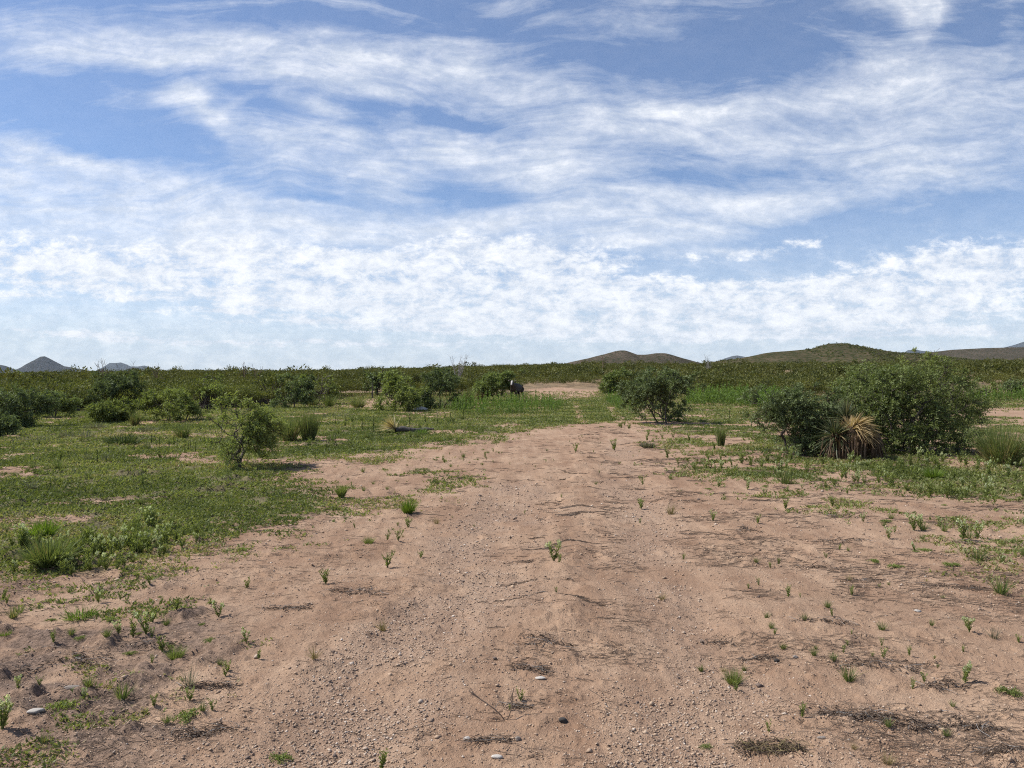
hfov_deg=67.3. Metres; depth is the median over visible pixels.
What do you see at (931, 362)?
mesquite shrub
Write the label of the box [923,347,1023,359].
hill
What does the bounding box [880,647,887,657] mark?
weed sprig
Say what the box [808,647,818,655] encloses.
grass tuft
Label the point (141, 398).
creosote bush
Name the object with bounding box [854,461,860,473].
flowering weed
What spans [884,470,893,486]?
weed sprig
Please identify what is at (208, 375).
tall bush
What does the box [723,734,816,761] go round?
twig drift
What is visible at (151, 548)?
weed sprig
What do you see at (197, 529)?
weed sprig
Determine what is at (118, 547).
weed sprig
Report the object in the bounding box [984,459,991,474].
flowering weed
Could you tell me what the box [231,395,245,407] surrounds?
creosote bush
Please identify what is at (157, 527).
flowering weed
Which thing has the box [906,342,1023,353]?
mountain
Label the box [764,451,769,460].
weed sprig
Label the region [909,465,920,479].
weed sprig
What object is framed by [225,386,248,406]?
creosote bush
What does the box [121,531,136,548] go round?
weed sprig
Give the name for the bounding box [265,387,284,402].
creosote bush
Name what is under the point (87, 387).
creosote bush
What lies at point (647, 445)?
grey brush
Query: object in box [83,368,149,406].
mesquite shrub
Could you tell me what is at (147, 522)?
flowering weed
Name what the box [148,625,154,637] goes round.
weed sprig
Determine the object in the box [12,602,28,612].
grass tuft
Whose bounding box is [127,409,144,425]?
grass clump
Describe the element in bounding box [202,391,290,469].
mesquite shrub
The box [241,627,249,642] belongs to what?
flowering weed
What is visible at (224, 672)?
weed sprig
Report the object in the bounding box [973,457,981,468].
weed sprig
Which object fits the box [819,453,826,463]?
weed sprig
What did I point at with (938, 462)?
weed sprig
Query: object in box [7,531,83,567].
grass clump
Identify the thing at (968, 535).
grass tuft
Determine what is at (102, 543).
flowering weed
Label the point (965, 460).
weed sprig
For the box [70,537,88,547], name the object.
weed sprig
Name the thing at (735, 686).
weed sprig
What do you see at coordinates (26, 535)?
weed sprig
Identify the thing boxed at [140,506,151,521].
flowering weed
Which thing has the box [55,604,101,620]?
grass patch
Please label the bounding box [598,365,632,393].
mesquite shrub
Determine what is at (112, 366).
mountain
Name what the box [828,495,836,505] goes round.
weed sprig
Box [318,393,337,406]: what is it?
grass clump
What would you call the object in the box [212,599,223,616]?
flowering weed
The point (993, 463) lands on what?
weed sprig
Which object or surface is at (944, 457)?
flowering weed
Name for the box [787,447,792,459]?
weed sprig
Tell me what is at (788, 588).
weed sprig
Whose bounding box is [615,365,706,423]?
mesquite shrub
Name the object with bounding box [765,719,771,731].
weed sprig
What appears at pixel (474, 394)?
grass clump
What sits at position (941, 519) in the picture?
flowering weed
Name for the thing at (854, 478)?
flowering weed
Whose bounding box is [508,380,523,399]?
cow
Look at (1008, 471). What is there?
flowering weed
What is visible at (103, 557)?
flowering weed
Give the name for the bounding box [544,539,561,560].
flowering weed
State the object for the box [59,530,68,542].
flowering weed
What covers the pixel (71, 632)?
grass tuft
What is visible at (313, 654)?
dry tuft
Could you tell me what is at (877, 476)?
weed sprig
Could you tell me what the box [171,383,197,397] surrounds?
creosote bush
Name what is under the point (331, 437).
grass tuft
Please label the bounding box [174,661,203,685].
grey tuft
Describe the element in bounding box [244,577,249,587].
weed sprig
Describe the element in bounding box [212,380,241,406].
creosote bush
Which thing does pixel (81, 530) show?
weed sprig
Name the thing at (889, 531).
flowering weed
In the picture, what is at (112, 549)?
weed sprig
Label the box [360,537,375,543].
round tuft
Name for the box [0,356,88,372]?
mountain
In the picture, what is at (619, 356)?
hill
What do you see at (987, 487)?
flowering weed
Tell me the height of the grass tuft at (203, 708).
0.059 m
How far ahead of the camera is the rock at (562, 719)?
3.67 m
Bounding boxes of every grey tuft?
[18,477,40,488]
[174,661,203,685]
[247,457,262,466]
[985,626,1004,638]
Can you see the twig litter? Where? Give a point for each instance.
(982, 736)
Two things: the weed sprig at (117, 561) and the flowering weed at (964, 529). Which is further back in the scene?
the flowering weed at (964, 529)
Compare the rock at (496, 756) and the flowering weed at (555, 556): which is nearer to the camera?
the rock at (496, 756)
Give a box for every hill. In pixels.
[569,350,700,364]
[712,343,972,363]
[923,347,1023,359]
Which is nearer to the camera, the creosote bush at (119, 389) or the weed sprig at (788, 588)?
the weed sprig at (788, 588)
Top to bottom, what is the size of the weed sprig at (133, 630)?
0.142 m
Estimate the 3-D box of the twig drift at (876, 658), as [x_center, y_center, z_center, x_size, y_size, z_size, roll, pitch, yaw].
[2.059,1.595,4.388,0.538,0.049,0.255,0,0,0]
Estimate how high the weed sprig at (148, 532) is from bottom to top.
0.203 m
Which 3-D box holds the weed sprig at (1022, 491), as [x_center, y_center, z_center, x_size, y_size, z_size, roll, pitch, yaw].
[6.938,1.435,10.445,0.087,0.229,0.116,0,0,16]
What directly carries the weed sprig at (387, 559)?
on the dirt track
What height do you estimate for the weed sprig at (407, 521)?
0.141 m
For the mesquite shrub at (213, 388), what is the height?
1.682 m
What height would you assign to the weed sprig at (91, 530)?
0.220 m
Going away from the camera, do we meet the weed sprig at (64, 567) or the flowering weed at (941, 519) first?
the weed sprig at (64, 567)
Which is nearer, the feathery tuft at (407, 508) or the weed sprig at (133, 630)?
the weed sprig at (133, 630)
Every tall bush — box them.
[27,371,56,379]
[90,369,102,378]
[195,372,224,384]
[290,370,312,376]
[298,372,342,402]
[362,368,387,394]
[380,366,410,397]
[403,373,421,387]
[822,363,848,375]
[969,381,1001,398]
[998,377,1023,395]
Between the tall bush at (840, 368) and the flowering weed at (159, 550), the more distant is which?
the tall bush at (840, 368)
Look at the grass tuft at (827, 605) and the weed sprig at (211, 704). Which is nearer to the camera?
the weed sprig at (211, 704)
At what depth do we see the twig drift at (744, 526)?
8.32 m
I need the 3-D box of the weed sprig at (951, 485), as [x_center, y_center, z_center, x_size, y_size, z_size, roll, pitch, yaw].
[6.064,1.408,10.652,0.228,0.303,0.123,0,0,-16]
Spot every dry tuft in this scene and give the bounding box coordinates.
[306,644,322,658]
[372,617,388,630]
[664,504,682,514]
[879,749,900,765]
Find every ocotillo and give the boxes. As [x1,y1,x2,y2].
[94,358,110,374]
[236,362,246,377]
[447,354,469,376]
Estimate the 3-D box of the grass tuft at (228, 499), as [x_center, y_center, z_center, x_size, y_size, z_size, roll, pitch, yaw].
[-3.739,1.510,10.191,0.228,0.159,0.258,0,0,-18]
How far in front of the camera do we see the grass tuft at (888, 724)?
3.62 m
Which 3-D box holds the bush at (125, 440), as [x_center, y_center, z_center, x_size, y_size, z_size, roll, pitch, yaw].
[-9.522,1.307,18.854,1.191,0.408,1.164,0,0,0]
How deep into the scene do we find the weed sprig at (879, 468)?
12.42 m
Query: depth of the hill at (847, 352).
594.90 m
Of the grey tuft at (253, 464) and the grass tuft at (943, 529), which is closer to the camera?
the grass tuft at (943, 529)
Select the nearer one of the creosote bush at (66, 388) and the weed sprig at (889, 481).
the weed sprig at (889, 481)
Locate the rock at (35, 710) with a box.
[26,708,44,713]
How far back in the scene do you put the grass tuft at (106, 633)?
4.70 m
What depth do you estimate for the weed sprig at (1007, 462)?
13.77 m
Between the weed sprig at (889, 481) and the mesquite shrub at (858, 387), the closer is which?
the weed sprig at (889, 481)
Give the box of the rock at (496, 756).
[491,754,502,758]
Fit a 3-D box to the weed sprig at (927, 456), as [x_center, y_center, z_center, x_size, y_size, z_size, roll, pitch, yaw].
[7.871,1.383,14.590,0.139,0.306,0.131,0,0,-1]
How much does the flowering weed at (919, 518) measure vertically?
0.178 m
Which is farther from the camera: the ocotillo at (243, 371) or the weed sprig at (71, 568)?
the ocotillo at (243, 371)
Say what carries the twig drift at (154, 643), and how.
on the ground at (894, 684)
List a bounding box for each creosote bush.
[0,380,30,401]
[11,381,56,409]
[31,383,70,408]
[35,377,85,394]
[41,379,85,397]
[59,379,95,392]
[66,390,87,410]
[105,385,140,404]
[114,386,142,406]
[129,393,142,409]
[139,377,155,385]
[140,384,170,409]
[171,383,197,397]
[190,381,221,408]
[200,380,238,388]
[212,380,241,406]
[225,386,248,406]
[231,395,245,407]
[234,382,251,403]
[238,386,257,406]
[244,386,262,404]
[248,390,269,404]
[251,368,292,402]
[257,387,273,403]
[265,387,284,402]
[278,385,295,403]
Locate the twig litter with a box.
[0,426,1023,767]
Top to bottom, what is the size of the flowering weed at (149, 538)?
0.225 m
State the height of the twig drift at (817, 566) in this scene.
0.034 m
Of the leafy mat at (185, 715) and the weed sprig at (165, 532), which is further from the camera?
the weed sprig at (165, 532)
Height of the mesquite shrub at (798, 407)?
1.839 m
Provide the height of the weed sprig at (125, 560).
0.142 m
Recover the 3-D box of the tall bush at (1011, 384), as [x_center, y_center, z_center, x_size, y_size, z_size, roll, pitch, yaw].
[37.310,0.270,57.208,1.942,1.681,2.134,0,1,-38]
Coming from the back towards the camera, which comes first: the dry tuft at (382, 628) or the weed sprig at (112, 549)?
the weed sprig at (112, 549)
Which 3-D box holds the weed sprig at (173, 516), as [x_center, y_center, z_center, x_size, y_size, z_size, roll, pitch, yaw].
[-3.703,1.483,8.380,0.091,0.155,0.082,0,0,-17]
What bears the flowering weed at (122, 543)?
on the ground at (894, 684)
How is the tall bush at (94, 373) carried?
on the ground at (894, 684)
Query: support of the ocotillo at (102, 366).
on the ground at (894, 684)
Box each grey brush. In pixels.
[56,429,94,437]
[80,422,110,427]
[137,425,159,431]
[184,415,217,420]
[638,441,657,447]
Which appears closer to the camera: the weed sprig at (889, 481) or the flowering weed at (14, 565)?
the flowering weed at (14, 565)
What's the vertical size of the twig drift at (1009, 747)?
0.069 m
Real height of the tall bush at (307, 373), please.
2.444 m
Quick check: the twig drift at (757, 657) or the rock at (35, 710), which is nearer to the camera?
the rock at (35, 710)
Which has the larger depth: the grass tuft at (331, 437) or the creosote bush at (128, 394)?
the creosote bush at (128, 394)
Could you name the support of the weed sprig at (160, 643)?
on the ground at (894, 684)
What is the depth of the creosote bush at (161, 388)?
39.12 m
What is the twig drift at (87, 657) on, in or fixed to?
on the ground at (894, 684)
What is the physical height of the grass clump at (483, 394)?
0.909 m
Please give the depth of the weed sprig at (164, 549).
7.04 m
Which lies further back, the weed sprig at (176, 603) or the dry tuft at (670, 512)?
the dry tuft at (670, 512)
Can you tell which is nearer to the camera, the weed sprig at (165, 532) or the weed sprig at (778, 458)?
the weed sprig at (165, 532)
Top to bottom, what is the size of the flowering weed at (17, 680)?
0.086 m
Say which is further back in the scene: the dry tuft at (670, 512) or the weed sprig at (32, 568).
the dry tuft at (670, 512)
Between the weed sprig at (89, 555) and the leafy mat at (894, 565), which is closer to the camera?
the weed sprig at (89, 555)
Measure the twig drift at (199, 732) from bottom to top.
0.041 m
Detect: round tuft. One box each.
[161,643,188,659]
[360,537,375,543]
[718,667,748,685]
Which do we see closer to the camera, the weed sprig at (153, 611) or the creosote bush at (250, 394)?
the weed sprig at (153, 611)
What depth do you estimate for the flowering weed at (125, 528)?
7.52 m
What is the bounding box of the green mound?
[919,465,947,478]
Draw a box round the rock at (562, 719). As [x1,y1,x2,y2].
[558,717,567,722]
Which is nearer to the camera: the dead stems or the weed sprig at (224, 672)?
the dead stems
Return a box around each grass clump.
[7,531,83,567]
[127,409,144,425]
[171,422,194,437]
[278,410,306,441]
[294,405,325,440]
[308,397,322,405]
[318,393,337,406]
[333,482,348,497]
[349,396,368,407]
[461,387,477,401]
[473,388,486,400]
[713,425,727,445]
[955,414,1023,464]
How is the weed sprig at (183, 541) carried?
on the ground at (894, 684)
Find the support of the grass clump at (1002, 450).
on the ground at (894, 684)
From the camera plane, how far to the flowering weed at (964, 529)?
7.78 m
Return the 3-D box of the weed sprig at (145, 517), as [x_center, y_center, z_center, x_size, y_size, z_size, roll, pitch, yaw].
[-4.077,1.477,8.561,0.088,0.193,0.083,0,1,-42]
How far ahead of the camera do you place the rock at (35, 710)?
3.73 m
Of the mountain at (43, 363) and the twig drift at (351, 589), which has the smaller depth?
the twig drift at (351, 589)
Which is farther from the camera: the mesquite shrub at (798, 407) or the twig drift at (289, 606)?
the mesquite shrub at (798, 407)
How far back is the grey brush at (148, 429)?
23.69 m
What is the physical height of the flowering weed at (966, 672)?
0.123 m
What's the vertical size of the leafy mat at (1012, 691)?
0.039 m
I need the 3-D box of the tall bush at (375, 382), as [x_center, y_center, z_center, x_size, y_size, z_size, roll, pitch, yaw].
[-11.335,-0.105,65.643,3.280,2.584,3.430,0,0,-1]
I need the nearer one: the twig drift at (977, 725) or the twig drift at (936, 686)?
the twig drift at (977, 725)
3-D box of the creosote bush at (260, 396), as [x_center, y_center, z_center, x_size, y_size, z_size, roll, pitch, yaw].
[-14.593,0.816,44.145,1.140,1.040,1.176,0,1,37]
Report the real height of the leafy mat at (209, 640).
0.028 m
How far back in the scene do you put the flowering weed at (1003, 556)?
6.86 m
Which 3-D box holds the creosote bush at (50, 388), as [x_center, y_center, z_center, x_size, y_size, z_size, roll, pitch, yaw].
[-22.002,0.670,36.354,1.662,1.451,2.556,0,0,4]
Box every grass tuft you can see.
[1,606,23,618]
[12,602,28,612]
[37,732,52,742]
[47,458,65,467]
[67,626,77,635]
[82,674,100,686]
[100,627,114,637]
[110,676,137,699]
[135,496,145,503]
[158,712,174,722]
[160,616,171,625]
[196,699,208,710]
[222,495,234,502]
[327,431,336,440]
[415,427,429,433]
[773,468,798,484]
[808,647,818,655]
[823,600,834,607]
[828,651,840,661]
[837,662,866,681]
[877,619,889,630]
[883,717,896,727]
[916,519,931,530]
[939,522,949,531]
[939,728,952,735]
[959,529,975,538]
[969,548,990,559]
[984,573,1015,594]
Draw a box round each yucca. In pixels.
[377,413,433,431]
[806,397,886,459]
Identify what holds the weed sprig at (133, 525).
on the ground at (894, 684)
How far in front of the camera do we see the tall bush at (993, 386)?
52.39 m
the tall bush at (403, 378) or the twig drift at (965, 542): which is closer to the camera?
the twig drift at (965, 542)
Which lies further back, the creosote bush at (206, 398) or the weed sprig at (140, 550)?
the creosote bush at (206, 398)
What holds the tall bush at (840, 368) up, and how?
on the ground at (894, 684)
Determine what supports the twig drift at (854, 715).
on the dirt track
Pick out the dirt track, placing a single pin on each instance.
(558, 438)
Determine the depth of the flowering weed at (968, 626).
4.99 m
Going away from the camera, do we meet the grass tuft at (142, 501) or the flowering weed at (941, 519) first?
the flowering weed at (941, 519)
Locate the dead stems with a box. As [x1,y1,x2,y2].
[453,688,536,721]
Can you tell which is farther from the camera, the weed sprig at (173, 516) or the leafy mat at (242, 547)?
the weed sprig at (173, 516)
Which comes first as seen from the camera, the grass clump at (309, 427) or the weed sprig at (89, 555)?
the weed sprig at (89, 555)
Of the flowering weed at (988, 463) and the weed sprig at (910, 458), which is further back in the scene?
the weed sprig at (910, 458)
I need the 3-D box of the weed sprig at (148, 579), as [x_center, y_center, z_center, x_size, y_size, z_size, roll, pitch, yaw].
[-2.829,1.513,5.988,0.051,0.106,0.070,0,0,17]
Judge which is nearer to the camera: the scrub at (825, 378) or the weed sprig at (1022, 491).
the weed sprig at (1022, 491)
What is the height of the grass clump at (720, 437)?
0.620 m
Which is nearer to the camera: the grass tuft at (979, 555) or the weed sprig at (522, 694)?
the weed sprig at (522, 694)
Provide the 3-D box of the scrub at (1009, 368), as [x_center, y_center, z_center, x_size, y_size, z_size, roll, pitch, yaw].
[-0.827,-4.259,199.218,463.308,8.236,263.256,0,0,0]
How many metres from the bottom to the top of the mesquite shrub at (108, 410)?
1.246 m
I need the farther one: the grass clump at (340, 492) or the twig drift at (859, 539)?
the grass clump at (340, 492)
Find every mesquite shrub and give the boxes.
[0,380,70,426]
[0,411,22,435]
[29,390,84,416]
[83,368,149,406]
[84,395,138,421]
[128,386,215,421]
[190,383,225,408]
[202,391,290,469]
[268,372,317,407]
[371,370,429,410]
[419,367,462,408]
[472,370,517,399]
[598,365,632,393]
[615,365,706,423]
[736,380,865,456]
[789,364,926,448]
[838,356,1005,455]
[897,347,962,430]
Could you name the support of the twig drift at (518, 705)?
on the dirt track
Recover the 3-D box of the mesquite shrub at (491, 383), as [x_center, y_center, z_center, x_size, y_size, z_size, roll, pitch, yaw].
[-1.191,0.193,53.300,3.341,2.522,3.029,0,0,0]
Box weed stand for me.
[436,385,1023,415]
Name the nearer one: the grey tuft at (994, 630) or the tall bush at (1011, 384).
the grey tuft at (994, 630)
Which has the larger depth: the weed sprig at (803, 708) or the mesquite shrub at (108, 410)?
the mesquite shrub at (108, 410)
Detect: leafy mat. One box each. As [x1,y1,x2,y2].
[41,697,81,712]
[73,635,85,640]
[101,616,121,623]
[122,651,138,654]
[172,707,200,723]
[203,637,215,642]
[236,546,250,551]
[268,750,293,764]
[698,743,712,748]
[887,563,905,567]
[916,547,931,551]
[942,562,961,566]
[993,686,1023,697]
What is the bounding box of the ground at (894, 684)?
[0,370,1023,767]
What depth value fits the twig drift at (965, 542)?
7.64 m
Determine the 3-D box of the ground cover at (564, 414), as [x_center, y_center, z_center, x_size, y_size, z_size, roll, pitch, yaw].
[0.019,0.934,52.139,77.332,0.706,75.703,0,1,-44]
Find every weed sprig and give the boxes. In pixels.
[1,588,7,598]
[6,534,15,545]
[21,528,32,544]
[23,536,27,546]
[26,560,36,571]
[35,526,44,544]
[50,629,55,642]
[54,552,73,574]
[67,561,74,575]
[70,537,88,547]
[71,537,84,552]
[73,532,84,546]
[79,526,88,538]
[81,555,94,570]
[83,547,92,568]
[87,523,96,540]
[89,539,96,553]
[107,541,114,555]
[114,554,121,568]
[115,536,122,550]
[118,553,127,565]
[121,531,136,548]
[128,519,135,534]
[129,617,137,636]
[132,511,142,527]
[132,527,141,540]
[133,537,147,552]
[138,472,144,484]
[142,504,154,518]
[142,509,148,521]
[142,526,151,540]
[144,574,151,583]
[144,606,158,621]
[145,542,154,553]
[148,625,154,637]
[150,693,158,705]
[155,447,163,456]
[155,635,165,650]
[158,524,171,542]
[159,540,168,555]
[167,514,175,525]
[170,594,183,609]
[173,527,181,540]
[177,533,186,546]
[184,685,194,699]
[192,519,201,537]
[206,697,216,710]
[222,662,228,675]
[224,659,230,669]
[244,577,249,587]
[318,568,329,583]
[378,748,387,767]
[382,549,394,567]
[392,528,403,540]
[405,518,411,527]
[516,689,524,700]
[610,439,615,450]
[637,498,643,508]
[732,680,737,690]
[736,449,744,463]
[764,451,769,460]
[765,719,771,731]
[774,451,781,462]
[781,495,789,508]
[785,584,791,596]
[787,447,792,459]
[799,701,807,716]
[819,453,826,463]
[820,477,830,487]
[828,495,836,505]
[875,461,884,478]
[875,472,882,482]
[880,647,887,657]
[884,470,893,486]
[889,472,895,485]
[898,456,907,471]
[906,453,913,464]
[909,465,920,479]
[909,676,915,688]
[924,449,929,462]
[925,477,936,495]
[935,457,940,469]
[941,482,953,497]
[942,475,955,493]
[956,451,965,461]
[962,454,969,465]
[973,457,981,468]
[990,457,997,467]
[991,493,998,502]
[1004,457,1010,467]
[1019,482,1023,496]
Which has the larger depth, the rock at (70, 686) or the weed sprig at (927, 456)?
the weed sprig at (927, 456)
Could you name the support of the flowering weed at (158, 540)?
on the ground at (894, 684)
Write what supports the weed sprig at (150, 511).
on the ground at (894, 684)
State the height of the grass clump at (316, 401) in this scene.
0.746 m
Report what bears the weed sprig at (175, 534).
on the ground at (894, 684)
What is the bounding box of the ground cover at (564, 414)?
[0,390,1023,767]
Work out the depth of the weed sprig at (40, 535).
7.16 m
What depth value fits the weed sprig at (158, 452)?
15.66 m
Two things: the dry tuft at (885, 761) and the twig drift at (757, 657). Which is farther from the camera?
the twig drift at (757, 657)
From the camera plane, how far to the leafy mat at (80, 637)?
4.80 m
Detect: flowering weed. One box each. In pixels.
[0,694,13,729]
[11,559,17,571]
[13,522,28,544]
[14,674,21,688]
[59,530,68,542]
[81,687,87,699]
[90,533,105,553]
[94,587,103,602]
[95,550,115,569]
[107,533,127,549]
[109,535,125,550]
[111,619,121,633]
[121,523,133,535]
[129,552,136,562]
[133,609,154,633]
[138,528,156,547]
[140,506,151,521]
[146,515,153,526]
[156,525,164,534]
[156,535,162,548]
[157,545,163,558]
[193,532,199,541]
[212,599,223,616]
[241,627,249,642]
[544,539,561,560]
[710,509,716,519]
[745,477,750,489]
[835,461,850,478]
[849,470,859,482]
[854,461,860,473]
[883,470,888,481]
[884,526,893,538]
[905,512,921,530]
[913,514,922,526]
[916,447,923,459]
[937,516,942,525]
[940,453,946,461]
[955,517,968,539]
[962,485,971,496]
[962,616,974,631]
[962,660,972,682]
[973,520,984,536]
[982,478,994,494]
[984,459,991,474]
[999,552,1006,561]
[1003,464,1011,476]
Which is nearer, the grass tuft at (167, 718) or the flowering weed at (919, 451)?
the grass tuft at (167, 718)
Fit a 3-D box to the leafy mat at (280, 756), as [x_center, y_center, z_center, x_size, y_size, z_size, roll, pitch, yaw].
[-1.014,1.629,3.354,0.112,0.030,0.122,0,1,-37]
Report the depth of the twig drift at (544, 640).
4.68 m
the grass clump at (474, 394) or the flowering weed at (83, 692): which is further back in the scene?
the grass clump at (474, 394)
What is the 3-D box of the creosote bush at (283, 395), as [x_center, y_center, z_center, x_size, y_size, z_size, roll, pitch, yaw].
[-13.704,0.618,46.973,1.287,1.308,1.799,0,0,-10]
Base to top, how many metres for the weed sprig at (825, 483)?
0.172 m
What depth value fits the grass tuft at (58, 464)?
13.71 m
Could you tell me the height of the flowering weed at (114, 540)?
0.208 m
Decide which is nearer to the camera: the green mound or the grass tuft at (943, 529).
the grass tuft at (943, 529)
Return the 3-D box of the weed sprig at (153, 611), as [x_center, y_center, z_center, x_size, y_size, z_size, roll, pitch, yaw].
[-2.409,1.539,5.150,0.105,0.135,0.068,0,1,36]
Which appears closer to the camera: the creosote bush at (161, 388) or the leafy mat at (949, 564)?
the leafy mat at (949, 564)
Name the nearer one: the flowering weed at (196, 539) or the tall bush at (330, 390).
the flowering weed at (196, 539)
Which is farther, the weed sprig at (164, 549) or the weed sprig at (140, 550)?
the weed sprig at (140, 550)
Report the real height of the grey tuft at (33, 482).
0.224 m
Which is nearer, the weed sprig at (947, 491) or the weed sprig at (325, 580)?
the weed sprig at (325, 580)
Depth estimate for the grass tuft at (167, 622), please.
5.10 m
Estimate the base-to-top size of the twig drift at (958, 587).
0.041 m
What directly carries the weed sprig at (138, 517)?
on the ground at (894, 684)
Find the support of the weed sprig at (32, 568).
on the ground at (894, 684)
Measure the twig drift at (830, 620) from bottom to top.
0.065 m
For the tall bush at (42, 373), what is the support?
on the ground at (894, 684)
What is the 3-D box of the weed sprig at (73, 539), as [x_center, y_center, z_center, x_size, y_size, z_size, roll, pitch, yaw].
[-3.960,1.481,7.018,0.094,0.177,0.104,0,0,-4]
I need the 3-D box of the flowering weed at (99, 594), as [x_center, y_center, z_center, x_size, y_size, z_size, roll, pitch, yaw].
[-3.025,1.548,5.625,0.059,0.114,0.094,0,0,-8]
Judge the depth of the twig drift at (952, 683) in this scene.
4.15 m
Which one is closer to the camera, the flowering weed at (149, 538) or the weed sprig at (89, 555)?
the weed sprig at (89, 555)
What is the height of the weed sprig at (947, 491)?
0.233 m
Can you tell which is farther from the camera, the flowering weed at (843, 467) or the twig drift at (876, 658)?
the flowering weed at (843, 467)
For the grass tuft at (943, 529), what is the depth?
8.23 m
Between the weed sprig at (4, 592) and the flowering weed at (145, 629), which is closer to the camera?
the flowering weed at (145, 629)
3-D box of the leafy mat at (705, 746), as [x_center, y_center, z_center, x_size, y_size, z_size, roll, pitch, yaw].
[0.876,1.634,3.469,0.078,0.017,0.064,0,1,-25]
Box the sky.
[0,0,1023,370]
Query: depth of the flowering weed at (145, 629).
4.89 m
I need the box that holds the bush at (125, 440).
[102,429,147,444]
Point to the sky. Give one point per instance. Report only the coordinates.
(188, 184)
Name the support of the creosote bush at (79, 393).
on the ground at (894, 684)
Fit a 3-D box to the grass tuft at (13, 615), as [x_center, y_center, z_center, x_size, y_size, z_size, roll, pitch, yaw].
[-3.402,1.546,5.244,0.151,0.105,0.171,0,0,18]
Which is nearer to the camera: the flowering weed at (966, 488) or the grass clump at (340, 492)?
the flowering weed at (966, 488)
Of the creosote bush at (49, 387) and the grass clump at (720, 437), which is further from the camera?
the creosote bush at (49, 387)
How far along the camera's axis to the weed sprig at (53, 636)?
4.71 m
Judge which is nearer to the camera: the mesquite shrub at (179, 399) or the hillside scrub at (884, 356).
the mesquite shrub at (179, 399)
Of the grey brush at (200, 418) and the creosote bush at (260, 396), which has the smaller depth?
the grey brush at (200, 418)
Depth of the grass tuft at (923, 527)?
8.23 m
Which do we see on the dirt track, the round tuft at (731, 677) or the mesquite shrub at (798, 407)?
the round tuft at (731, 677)
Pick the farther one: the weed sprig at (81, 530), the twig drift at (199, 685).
the weed sprig at (81, 530)
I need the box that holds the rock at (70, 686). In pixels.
[64,685,78,689]
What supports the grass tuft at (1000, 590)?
on the ground at (894, 684)
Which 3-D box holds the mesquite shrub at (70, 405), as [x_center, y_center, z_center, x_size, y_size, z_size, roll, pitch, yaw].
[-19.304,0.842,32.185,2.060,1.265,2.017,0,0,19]
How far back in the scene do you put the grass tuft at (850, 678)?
4.17 m
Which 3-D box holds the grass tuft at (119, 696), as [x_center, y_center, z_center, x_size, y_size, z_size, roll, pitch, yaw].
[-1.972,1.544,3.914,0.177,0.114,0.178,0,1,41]
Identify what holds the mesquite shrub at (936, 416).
on the ground at (894, 684)
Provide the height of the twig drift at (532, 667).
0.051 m
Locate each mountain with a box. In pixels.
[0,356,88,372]
[100,362,149,371]
[722,355,743,359]
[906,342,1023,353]
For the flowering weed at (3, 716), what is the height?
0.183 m
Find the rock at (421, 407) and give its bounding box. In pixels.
[413,406,427,409]
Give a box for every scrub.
[0,356,1023,382]
[0,367,1023,393]
[711,342,976,363]
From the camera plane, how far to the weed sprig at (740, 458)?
14.77 m
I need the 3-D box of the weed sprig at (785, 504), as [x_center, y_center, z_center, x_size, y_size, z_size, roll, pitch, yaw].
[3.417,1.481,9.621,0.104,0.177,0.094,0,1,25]
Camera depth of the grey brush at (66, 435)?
21.04 m
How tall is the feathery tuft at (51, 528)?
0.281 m
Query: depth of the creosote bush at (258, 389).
44.69 m
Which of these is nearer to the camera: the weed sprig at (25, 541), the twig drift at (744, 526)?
the weed sprig at (25, 541)
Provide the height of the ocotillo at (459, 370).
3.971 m
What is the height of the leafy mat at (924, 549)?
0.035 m
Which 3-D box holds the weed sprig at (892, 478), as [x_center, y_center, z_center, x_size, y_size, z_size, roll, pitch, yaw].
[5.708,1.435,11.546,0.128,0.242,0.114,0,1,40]
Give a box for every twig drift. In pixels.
[11,645,121,676]
[120,637,188,653]
[165,719,243,741]
[176,679,241,689]
[256,602,312,611]
[322,584,388,594]
[463,733,524,748]
[496,701,533,708]
[506,659,555,674]
[511,630,575,647]
[696,634,736,644]
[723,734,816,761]
[736,652,781,662]
[737,524,763,533]
[783,615,859,625]
[791,563,847,569]
[811,704,881,721]
[814,537,875,543]
[821,514,856,518]
[821,655,922,671]
[833,576,885,582]
[861,706,942,734]
[914,581,990,589]
[915,681,956,693]
[923,710,1010,735]
[932,673,974,690]
[948,539,981,545]
[968,739,1023,755]
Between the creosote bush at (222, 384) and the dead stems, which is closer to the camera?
the dead stems
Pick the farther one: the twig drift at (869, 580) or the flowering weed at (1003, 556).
the flowering weed at (1003, 556)
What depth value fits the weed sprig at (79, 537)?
7.11 m
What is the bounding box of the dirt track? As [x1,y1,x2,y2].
[142,424,851,767]
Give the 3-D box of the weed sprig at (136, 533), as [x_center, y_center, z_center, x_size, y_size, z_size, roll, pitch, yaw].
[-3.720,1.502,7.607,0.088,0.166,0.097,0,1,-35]
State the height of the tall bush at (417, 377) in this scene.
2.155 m
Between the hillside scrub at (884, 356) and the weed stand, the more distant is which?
the hillside scrub at (884, 356)
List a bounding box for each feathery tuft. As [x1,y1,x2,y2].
[21,515,69,536]
[394,498,420,513]
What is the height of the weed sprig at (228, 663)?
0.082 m
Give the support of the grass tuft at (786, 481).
on the ground at (894, 684)
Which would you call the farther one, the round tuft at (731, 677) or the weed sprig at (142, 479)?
the weed sprig at (142, 479)
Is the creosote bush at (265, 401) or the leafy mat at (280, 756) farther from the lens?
the creosote bush at (265, 401)

